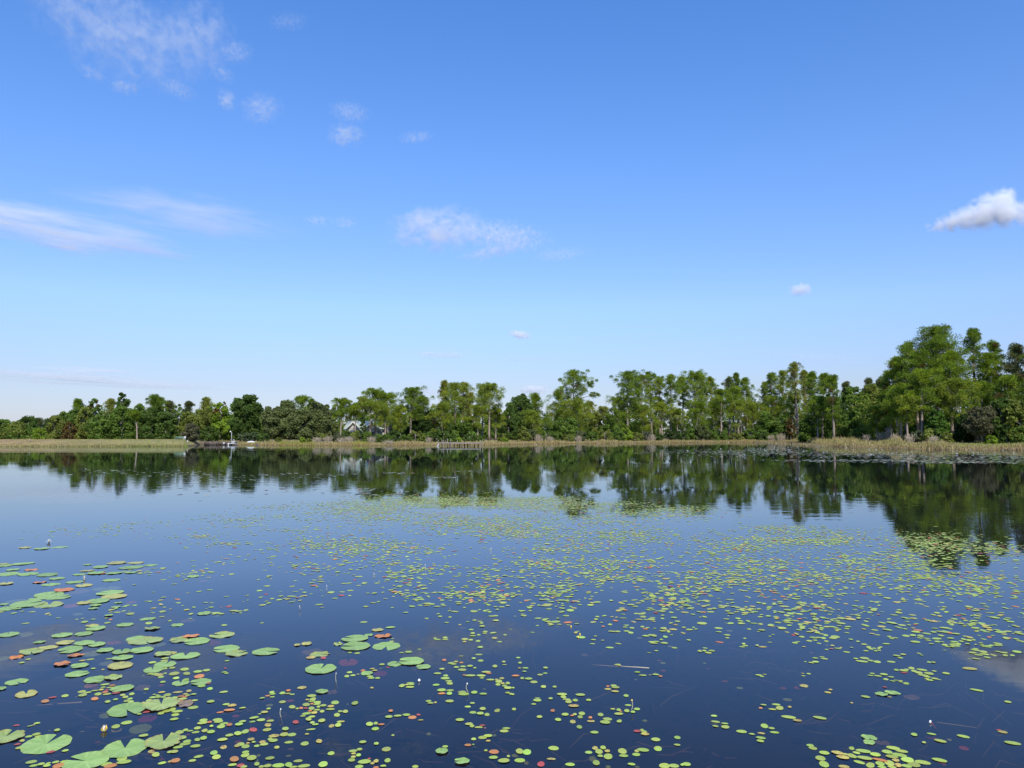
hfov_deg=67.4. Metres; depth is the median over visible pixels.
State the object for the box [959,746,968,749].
watershield pad
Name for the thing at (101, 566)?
lily pad
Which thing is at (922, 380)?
pine tree
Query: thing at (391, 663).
lily pad
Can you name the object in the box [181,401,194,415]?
pine tree
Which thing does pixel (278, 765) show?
watershield pad
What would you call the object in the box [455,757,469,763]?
lily pad
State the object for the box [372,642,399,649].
lily pad
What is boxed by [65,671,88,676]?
lily pad
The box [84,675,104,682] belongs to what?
lily pad
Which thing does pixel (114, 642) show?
lily pad
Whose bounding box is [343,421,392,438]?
house
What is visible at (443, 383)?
pine tree
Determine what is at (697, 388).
pine tree
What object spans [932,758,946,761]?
watershield pad
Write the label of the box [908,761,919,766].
watershield pad
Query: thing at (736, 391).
pine tree
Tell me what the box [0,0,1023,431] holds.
sky
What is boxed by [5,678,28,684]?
lily pad
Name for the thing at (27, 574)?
lily pad
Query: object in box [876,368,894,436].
pine tree
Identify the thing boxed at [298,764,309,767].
watershield pad
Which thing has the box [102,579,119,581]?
lily pad
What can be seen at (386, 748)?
watershield pad
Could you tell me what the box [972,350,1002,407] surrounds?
pine tree
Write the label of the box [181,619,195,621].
lily pad
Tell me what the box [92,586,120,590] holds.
lily pad
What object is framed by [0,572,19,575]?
lily pad
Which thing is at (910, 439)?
dead brush
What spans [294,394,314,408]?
pine tree
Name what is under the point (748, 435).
shrub
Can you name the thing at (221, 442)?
retaining wall
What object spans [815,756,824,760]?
watershield pad
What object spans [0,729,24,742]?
lily pad
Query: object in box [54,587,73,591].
lily pad
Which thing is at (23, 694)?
lily pad
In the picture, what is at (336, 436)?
shrub
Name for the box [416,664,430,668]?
lily pad
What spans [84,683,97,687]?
lily pad
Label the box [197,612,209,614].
lily pad
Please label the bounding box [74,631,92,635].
lily pad
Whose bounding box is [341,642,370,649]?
lily pad
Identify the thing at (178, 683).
lily pad
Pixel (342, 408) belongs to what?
pine tree
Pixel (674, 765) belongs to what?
watershield pad
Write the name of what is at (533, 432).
shrub
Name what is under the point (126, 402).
leafy tree
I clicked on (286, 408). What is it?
leafy tree
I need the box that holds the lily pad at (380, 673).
[374,671,387,675]
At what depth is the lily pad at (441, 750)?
4.37 m
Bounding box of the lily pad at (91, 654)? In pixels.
[82,651,102,656]
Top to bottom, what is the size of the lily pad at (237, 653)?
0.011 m
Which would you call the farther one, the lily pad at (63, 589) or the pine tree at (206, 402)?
the pine tree at (206, 402)
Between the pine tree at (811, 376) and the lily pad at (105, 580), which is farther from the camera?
the pine tree at (811, 376)
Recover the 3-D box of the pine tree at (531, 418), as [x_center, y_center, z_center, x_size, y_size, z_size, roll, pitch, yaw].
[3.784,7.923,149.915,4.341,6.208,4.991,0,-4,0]
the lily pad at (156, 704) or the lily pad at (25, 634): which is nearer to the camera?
the lily pad at (156, 704)
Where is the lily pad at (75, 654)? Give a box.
[67,653,83,656]
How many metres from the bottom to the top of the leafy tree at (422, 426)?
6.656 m
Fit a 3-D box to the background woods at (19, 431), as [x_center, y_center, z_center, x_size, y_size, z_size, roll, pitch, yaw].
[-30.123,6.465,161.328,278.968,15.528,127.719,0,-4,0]
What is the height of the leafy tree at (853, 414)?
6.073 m
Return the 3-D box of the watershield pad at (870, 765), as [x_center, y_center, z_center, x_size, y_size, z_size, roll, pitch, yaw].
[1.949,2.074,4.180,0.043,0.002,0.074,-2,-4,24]
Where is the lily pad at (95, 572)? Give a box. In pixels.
[88,571,103,573]
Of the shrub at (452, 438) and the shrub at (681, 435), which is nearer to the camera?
the shrub at (452, 438)
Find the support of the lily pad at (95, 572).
on the lake water
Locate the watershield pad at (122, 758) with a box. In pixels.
[117,756,126,760]
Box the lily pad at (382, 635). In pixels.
[375,633,390,637]
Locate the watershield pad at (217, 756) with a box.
[212,754,220,758]
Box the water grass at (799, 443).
[754,440,827,446]
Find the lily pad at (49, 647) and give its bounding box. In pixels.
[38,645,57,649]
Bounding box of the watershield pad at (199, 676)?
[194,674,203,677]
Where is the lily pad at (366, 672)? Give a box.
[361,671,372,674]
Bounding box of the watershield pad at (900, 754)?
[892,753,906,756]
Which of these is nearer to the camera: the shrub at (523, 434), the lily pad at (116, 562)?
the lily pad at (116, 562)
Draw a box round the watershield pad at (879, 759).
[872,758,887,761]
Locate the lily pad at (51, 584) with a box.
[41,583,60,585]
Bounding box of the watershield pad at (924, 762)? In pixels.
[915,760,930,764]
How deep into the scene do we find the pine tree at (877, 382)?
157.37 m
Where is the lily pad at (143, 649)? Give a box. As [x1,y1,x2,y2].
[130,646,153,652]
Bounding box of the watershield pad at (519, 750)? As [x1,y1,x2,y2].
[516,748,522,753]
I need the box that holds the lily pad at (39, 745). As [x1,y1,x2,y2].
[20,734,71,753]
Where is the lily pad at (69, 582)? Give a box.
[66,581,83,583]
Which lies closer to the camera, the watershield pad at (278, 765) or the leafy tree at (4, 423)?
the watershield pad at (278, 765)
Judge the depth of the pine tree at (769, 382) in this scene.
183.85 m
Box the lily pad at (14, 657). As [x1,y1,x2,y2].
[9,655,22,658]
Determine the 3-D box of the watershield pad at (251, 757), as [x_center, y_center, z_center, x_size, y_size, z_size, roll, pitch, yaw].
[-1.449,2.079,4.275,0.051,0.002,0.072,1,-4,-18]
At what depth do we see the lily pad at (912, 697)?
5.33 m
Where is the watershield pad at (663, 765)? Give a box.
[659,763,669,767]
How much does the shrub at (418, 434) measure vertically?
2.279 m
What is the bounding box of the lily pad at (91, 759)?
[61,751,109,767]
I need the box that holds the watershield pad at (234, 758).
[230,756,238,760]
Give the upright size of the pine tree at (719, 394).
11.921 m
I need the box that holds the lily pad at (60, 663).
[54,660,69,665]
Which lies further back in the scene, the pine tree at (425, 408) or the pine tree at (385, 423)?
the pine tree at (425, 408)
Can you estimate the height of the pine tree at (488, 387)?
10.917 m
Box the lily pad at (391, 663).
[387,661,400,666]
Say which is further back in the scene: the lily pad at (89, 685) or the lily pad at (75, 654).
the lily pad at (75, 654)
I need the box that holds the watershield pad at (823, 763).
[819,761,828,766]
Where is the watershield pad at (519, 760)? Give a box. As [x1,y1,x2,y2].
[514,758,524,761]
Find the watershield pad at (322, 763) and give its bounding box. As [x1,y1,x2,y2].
[318,761,327,766]
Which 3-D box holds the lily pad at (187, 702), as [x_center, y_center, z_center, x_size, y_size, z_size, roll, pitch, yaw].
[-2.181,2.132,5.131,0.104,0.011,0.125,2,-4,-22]
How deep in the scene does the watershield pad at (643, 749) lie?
4.39 m
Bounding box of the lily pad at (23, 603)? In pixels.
[10,600,45,606]
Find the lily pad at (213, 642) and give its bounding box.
[203,639,221,645]
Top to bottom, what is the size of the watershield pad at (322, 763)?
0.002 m
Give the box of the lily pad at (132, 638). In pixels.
[126,636,146,640]
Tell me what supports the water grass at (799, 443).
in the lake water
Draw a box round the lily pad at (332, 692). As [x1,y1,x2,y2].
[327,690,336,694]
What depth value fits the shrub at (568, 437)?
149.94 m
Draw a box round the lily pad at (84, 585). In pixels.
[76,583,92,586]
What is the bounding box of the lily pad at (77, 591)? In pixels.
[66,589,89,593]
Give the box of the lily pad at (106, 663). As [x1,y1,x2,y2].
[99,661,117,665]
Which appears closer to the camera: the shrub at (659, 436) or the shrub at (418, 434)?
the shrub at (418, 434)
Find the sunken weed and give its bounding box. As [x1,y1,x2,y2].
[0,610,1023,767]
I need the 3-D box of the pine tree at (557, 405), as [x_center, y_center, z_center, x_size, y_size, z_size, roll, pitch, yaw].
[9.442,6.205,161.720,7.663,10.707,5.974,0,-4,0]
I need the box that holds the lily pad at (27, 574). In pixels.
[18,572,38,575]
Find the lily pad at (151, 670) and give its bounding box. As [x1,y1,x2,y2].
[143,667,163,672]
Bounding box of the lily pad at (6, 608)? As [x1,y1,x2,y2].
[0,606,16,610]
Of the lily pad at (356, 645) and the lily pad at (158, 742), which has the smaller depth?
the lily pad at (158, 742)
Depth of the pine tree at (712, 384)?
180.76 m
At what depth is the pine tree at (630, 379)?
163.54 m
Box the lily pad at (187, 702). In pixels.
[178,699,193,706]
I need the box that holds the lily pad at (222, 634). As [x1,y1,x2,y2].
[209,631,234,637]
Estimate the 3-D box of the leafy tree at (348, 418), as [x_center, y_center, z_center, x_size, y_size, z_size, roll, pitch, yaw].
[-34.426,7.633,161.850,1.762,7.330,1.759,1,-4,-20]
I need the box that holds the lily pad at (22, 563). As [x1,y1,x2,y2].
[11,562,34,564]
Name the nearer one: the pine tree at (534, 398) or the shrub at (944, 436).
the shrub at (944, 436)
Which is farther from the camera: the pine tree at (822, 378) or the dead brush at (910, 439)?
the pine tree at (822, 378)
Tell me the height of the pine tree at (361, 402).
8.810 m
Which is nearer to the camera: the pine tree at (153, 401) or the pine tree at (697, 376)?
the pine tree at (153, 401)
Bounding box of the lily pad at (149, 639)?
[128,636,162,644]
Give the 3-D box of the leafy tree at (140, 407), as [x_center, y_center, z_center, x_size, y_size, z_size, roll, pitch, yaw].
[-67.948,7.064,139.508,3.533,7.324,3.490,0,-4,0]
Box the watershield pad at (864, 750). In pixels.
[856,749,870,752]
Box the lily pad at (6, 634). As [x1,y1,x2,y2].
[0,632,18,636]
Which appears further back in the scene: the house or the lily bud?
the house
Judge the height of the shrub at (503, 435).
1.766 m
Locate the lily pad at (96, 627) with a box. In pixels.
[86,626,105,629]
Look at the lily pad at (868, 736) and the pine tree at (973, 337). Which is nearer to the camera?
the lily pad at (868, 736)
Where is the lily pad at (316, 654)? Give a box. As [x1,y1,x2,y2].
[310,651,329,656]
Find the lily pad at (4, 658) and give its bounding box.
[0,656,9,660]
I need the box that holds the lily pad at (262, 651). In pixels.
[252,648,279,654]
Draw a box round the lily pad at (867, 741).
[864,739,874,744]
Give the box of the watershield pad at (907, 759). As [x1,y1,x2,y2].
[901,757,913,761]
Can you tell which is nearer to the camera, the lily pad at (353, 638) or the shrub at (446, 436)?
the lily pad at (353, 638)
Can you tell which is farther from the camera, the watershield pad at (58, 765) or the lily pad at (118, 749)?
the lily pad at (118, 749)
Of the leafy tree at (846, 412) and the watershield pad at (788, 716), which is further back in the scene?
the leafy tree at (846, 412)
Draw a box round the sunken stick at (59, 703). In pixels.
[34,701,81,705]
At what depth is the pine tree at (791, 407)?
169.97 m
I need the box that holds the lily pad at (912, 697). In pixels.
[903,694,919,699]
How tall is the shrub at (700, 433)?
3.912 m
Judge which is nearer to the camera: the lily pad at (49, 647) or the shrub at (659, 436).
the lily pad at (49, 647)
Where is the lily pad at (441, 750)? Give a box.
[435,748,447,752]
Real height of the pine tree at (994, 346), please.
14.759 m
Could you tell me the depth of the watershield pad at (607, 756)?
4.29 m
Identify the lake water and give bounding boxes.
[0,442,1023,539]
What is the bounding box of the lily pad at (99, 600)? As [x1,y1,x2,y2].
[88,598,109,602]
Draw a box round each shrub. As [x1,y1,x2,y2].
[237,432,249,441]
[248,432,259,440]
[257,433,270,441]
[320,433,329,441]
[330,432,342,441]
[341,430,350,438]
[350,430,360,440]
[361,431,371,441]
[372,434,380,441]
[379,434,392,442]
[386,430,401,441]
[401,434,412,440]
[407,430,424,441]
[421,433,431,441]
[431,433,440,441]
[438,430,450,441]
[448,433,458,442]
[463,434,475,441]
[475,435,484,440]
[497,433,505,440]
[500,437,508,441]
[516,426,531,441]
[528,429,536,440]
[540,430,551,440]
[552,432,562,440]
[561,434,573,441]
[575,431,586,440]
[586,431,598,440]
[598,429,612,440]
[612,431,625,440]
[618,428,632,440]
[630,432,643,440]
[642,431,654,440]
[655,433,664,440]
[668,431,679,439]
[679,432,687,439]
[687,427,694,439]
[693,424,712,439]
[705,429,719,440]
[718,430,727,439]
[728,432,738,439]
[734,433,745,439]
[744,428,756,439]
[756,431,768,440]
[769,432,779,440]
[828,430,840,438]
[848,428,860,439]
[910,430,923,442]
[919,428,936,441]
[933,427,948,441]
[939,431,953,443]
[982,435,997,443]
[995,426,1015,443]
[1009,426,1023,443]
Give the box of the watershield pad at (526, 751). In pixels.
[523,749,530,754]
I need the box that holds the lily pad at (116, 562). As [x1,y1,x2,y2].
[106,561,125,563]
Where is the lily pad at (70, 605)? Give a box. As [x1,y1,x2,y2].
[63,604,78,607]
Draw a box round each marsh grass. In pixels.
[0,439,187,446]
[218,438,818,445]
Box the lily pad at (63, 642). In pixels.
[56,640,74,644]
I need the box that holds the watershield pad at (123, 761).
[116,760,130,763]
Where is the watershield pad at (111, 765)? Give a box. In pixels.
[104,763,116,767]
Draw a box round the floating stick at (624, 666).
[599,665,647,667]
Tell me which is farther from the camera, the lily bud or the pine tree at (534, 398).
the pine tree at (534, 398)
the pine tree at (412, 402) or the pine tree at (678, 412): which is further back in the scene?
the pine tree at (678, 412)
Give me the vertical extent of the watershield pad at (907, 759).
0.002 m
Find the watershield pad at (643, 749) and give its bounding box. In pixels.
[637,748,648,751]
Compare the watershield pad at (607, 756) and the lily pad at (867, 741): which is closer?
the watershield pad at (607, 756)
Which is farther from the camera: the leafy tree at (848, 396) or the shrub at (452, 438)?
the leafy tree at (848, 396)
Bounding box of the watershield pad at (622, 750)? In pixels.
[618,748,626,753]
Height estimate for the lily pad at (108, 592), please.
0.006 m
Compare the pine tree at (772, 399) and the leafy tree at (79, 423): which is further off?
the pine tree at (772, 399)
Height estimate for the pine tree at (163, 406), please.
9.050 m
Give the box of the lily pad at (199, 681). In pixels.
[191,678,210,684]
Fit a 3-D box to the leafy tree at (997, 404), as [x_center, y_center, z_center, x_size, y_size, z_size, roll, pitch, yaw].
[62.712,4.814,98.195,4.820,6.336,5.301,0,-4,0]
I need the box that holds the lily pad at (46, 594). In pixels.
[34,591,63,596]
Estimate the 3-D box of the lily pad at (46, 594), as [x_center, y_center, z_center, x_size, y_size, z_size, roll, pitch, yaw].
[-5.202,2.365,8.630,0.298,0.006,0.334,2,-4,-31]
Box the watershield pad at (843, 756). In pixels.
[836,755,848,758]
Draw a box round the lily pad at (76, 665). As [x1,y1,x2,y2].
[71,663,88,667]
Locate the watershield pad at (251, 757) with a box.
[247,755,256,759]
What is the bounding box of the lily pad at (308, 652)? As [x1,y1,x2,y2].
[301,648,322,654]
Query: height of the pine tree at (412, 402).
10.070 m
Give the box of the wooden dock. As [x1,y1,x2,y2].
[437,439,482,445]
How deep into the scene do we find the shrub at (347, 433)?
129.24 m
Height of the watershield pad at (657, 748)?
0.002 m
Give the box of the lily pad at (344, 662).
[338,659,357,665]
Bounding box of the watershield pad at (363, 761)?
[358,759,370,763]
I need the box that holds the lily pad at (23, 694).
[15,690,36,697]
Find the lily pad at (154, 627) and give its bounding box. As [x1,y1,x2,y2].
[145,626,159,629]
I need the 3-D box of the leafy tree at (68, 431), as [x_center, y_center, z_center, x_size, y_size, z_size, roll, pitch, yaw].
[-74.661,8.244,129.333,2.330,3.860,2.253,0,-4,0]
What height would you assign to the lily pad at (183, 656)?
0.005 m
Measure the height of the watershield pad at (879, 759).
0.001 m
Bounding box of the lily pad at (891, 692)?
[885,690,900,694]
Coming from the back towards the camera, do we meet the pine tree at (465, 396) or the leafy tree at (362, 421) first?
the pine tree at (465, 396)
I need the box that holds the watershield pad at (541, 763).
[537,761,544,766]
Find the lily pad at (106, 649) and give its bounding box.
[97,647,113,651]
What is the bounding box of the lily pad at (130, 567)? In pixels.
[119,565,143,568]
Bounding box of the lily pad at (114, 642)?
[106,641,120,644]
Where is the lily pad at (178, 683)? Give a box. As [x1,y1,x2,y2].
[172,680,189,685]
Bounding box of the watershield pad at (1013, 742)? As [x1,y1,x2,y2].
[1004,741,1020,744]
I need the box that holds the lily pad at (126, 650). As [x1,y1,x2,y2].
[111,648,130,653]
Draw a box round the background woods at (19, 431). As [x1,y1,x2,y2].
[0,374,1023,439]
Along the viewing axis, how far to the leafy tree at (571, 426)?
155.03 m
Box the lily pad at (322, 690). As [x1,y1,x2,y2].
[316,689,327,692]
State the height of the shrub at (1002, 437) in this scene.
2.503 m
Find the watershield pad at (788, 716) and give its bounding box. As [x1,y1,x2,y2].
[782,715,795,718]
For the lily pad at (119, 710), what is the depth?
5.02 m
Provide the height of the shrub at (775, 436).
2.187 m
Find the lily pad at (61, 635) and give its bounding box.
[51,633,72,636]
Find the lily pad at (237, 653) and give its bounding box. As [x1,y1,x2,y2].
[225,650,247,656]
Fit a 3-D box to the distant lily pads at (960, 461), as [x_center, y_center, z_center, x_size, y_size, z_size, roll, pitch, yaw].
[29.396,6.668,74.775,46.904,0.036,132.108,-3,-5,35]
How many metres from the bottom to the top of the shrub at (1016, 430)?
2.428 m
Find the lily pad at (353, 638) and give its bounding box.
[341,635,367,641]
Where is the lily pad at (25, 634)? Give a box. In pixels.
[13,632,33,636]
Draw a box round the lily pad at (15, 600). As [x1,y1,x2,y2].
[4,599,27,602]
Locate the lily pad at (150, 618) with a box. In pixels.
[139,617,155,619]
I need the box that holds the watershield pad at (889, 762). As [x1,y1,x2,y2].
[885,760,893,765]
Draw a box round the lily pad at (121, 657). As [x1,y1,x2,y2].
[112,655,132,659]
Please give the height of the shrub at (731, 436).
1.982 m
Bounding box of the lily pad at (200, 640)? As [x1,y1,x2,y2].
[184,637,209,644]
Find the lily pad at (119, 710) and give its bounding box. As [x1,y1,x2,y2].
[107,702,145,716]
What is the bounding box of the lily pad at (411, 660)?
[399,657,423,664]
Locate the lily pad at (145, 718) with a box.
[138,715,156,721]
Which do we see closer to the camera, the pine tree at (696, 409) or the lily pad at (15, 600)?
the lily pad at (15, 600)
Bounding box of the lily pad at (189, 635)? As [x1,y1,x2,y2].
[183,634,199,636]
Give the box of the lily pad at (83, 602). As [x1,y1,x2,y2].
[77,601,91,603]
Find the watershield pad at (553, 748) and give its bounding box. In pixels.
[548,746,558,749]
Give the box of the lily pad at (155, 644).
[145,642,165,646]
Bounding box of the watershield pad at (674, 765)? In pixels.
[669,764,678,767]
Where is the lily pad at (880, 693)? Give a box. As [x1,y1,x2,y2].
[875,692,887,695]
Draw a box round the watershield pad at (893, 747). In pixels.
[886,746,899,749]
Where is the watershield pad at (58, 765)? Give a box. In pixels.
[52,763,63,767]
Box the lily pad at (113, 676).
[104,674,122,679]
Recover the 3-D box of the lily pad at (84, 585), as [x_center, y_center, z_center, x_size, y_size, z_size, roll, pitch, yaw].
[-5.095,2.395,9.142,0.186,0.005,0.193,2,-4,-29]
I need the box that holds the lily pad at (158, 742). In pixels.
[144,732,181,748]
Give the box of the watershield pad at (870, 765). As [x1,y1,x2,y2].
[866,762,873,767]
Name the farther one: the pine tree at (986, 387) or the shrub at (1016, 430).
the pine tree at (986, 387)
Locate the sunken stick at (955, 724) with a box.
[937,722,975,727]
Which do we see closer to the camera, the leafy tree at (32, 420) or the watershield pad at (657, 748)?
the watershield pad at (657, 748)
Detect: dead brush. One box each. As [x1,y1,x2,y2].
[311,437,320,442]
[323,435,332,442]
[344,436,358,441]
[367,436,375,442]
[776,433,786,440]
[862,434,870,440]
[876,432,885,440]
[884,427,893,439]
[902,434,915,442]
[927,435,937,440]
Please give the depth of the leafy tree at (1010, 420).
95.96 m
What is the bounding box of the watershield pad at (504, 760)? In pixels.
[498,758,508,761]
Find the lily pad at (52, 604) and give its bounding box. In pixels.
[34,601,63,607]
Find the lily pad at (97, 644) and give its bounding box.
[88,642,104,646]
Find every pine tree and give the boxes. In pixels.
[36,417,46,427]
[71,398,85,426]
[102,398,115,413]
[125,408,140,438]
[145,394,165,430]
[156,396,167,415]
[165,400,176,419]
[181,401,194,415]
[195,396,213,411]
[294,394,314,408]
[307,399,313,409]
[330,397,354,434]
[348,402,367,430]
[354,396,388,435]
[356,396,369,415]
[360,387,387,435]
[371,403,397,433]
[376,392,400,432]
[389,403,412,437]
[395,385,429,432]
[415,395,435,417]
[424,401,453,432]
[436,380,449,417]
[439,382,471,425]
[457,382,475,435]
[462,404,489,437]
[465,392,476,416]
[473,382,505,439]
[476,384,490,437]
[484,407,506,439]
[521,409,541,439]
[528,392,552,434]
[539,390,571,428]
[555,368,601,415]
[559,393,595,434]
[575,400,596,428]
[597,405,608,424]
[604,395,632,428]
[609,369,651,425]
[628,403,658,439]
[629,374,657,434]
[638,371,663,435]
[649,378,669,432]
[649,401,675,439]
[657,373,682,432]
[667,407,687,431]
[671,376,690,437]
[678,369,712,424]
[684,399,716,430]
[695,378,708,425]
[699,376,718,429]
[700,403,726,429]
[708,388,733,433]
[720,385,750,432]
[721,376,734,434]
[724,398,759,432]
[730,372,740,432]
[738,377,758,428]
[738,401,764,428]
[751,395,788,420]
[756,381,770,412]
[761,371,779,413]
[771,370,796,415]
[780,361,804,436]
[781,395,807,437]
[797,370,815,412]
[800,395,837,438]
[801,371,819,417]
[815,372,830,438]
[820,374,841,438]
[839,381,849,405]
[860,405,895,439]
[863,377,873,384]
[874,379,882,387]
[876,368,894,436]
[878,355,909,435]
[879,396,903,433]
[882,382,928,439]
[888,341,917,439]
[892,394,920,439]
[895,349,955,437]
[896,323,971,411]
[901,367,943,432]
[920,348,975,432]
[934,376,982,425]
[960,327,993,439]
[966,381,1006,436]
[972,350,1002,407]
[977,338,1010,439]
[989,374,1023,422]
[996,342,1023,400]
[1016,354,1023,383]
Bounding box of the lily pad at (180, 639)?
[169,636,187,642]
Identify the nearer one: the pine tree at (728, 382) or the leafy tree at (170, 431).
the leafy tree at (170, 431)
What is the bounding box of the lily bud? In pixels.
[101,725,107,731]
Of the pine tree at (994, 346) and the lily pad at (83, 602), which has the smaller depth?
the lily pad at (83, 602)
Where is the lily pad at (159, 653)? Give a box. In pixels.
[155,651,171,655]
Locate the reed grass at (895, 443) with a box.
[783,435,1023,449]
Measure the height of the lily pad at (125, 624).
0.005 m
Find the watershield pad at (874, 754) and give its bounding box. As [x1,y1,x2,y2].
[870,752,880,755]
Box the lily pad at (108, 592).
[96,590,123,594]
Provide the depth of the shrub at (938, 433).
99.12 m
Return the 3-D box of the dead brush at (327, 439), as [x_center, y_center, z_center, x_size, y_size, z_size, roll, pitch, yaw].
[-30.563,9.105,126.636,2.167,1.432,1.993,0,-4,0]
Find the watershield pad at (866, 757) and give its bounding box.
[857,756,871,759]
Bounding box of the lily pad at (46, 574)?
[36,573,57,575]
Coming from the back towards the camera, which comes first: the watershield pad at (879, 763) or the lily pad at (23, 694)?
the lily pad at (23, 694)
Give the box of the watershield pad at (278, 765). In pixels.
[272,763,283,766]
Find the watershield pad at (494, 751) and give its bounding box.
[489,750,498,753]
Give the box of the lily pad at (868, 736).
[861,734,876,739]
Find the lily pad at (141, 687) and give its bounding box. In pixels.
[135,685,150,690]
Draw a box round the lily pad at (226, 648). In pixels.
[213,645,239,651]
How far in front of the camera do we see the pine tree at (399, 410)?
137.70 m
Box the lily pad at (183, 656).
[170,652,199,658]
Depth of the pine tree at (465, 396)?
149.29 m
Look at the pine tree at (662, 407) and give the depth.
166.60 m
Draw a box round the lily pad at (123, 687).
[109,684,133,691]
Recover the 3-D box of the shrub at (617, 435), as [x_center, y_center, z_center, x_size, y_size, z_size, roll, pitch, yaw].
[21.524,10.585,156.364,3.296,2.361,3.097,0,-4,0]
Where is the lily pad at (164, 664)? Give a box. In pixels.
[153,661,175,667]
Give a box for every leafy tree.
[0,419,11,431]
[7,421,25,438]
[17,415,40,434]
[32,427,47,439]
[44,415,66,438]
[56,411,71,434]
[59,408,84,438]
[61,421,77,438]
[70,406,91,438]
[81,414,110,438]
[85,398,103,425]
[97,413,119,438]
[102,405,135,438]
[115,392,130,434]
[127,403,144,439]
[136,407,164,438]
[153,411,178,438]
[172,404,183,436]
[175,411,202,439]
[179,423,200,441]
[196,409,212,438]
[199,426,219,440]
[210,402,230,437]
[211,421,230,440]
[224,417,246,439]
[229,394,263,437]
[258,406,280,438]
[268,399,296,439]
[285,408,314,439]
[304,400,331,438]
[324,404,339,437]
[345,403,352,421]
[359,413,366,435]
[404,410,437,438]
[428,421,456,437]
[451,419,481,438]
[498,407,518,439]
[501,395,538,438]
[550,416,578,440]
[587,411,602,436]
[602,414,620,438]
[754,411,775,439]
[771,414,795,439]
[786,417,795,439]
[797,416,820,442]
[825,410,850,437]
[836,386,860,410]
[843,406,875,438]
[857,383,884,429]
[925,409,950,434]
[952,413,976,441]
[961,405,1001,442]
[983,397,1021,441]
[1001,399,1023,441]
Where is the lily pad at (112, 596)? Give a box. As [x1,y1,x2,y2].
[101,594,126,598]
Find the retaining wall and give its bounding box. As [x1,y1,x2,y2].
[205,441,236,444]
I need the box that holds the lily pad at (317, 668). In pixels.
[305,664,336,672]
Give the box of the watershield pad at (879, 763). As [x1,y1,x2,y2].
[875,761,884,765]
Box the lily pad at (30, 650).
[19,648,44,654]
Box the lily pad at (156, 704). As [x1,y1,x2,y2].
[142,697,179,710]
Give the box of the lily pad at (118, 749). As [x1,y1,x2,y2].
[102,738,146,757]
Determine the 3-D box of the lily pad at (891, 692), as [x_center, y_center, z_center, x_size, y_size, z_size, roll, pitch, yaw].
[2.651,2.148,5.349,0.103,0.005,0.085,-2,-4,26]
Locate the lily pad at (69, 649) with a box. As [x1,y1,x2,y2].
[58,646,82,652]
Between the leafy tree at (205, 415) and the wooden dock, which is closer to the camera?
the wooden dock
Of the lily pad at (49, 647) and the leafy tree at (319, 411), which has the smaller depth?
the lily pad at (49, 647)
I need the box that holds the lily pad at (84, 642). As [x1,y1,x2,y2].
[74,640,94,644]
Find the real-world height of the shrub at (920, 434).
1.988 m
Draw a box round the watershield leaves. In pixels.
[0,491,1023,767]
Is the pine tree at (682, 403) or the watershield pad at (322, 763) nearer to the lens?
the watershield pad at (322, 763)
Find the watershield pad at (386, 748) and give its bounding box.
[382,747,390,750]
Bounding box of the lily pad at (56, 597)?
[45,594,70,599]
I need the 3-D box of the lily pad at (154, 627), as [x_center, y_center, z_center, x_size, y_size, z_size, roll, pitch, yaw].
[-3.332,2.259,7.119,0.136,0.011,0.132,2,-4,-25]
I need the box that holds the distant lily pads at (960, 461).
[43,446,1023,500]
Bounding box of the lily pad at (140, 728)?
[129,724,151,733]
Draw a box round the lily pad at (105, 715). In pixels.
[99,713,110,717]
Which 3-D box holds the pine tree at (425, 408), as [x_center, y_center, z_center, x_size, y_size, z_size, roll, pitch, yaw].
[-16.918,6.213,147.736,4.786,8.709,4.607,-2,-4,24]
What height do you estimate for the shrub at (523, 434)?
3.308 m
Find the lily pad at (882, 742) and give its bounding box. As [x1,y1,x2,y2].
[875,740,889,744]
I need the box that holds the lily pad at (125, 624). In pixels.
[116,623,132,625]
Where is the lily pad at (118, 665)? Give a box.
[107,661,132,668]
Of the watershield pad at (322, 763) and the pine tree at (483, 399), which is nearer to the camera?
the watershield pad at (322, 763)
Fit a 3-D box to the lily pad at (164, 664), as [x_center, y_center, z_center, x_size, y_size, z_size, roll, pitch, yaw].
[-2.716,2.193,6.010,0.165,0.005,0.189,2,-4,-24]
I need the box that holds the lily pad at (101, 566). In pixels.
[93,565,107,567]
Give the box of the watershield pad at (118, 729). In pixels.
[111,727,121,731]
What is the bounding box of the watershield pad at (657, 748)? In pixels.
[654,746,661,750]
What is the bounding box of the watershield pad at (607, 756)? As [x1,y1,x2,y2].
[604,753,611,758]
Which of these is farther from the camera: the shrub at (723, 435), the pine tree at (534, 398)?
the shrub at (723, 435)
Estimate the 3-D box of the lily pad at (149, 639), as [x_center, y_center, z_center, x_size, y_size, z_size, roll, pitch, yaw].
[-3.197,2.236,6.699,0.286,0.011,0.249,2,-4,-25]
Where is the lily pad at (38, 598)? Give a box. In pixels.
[28,597,46,599]

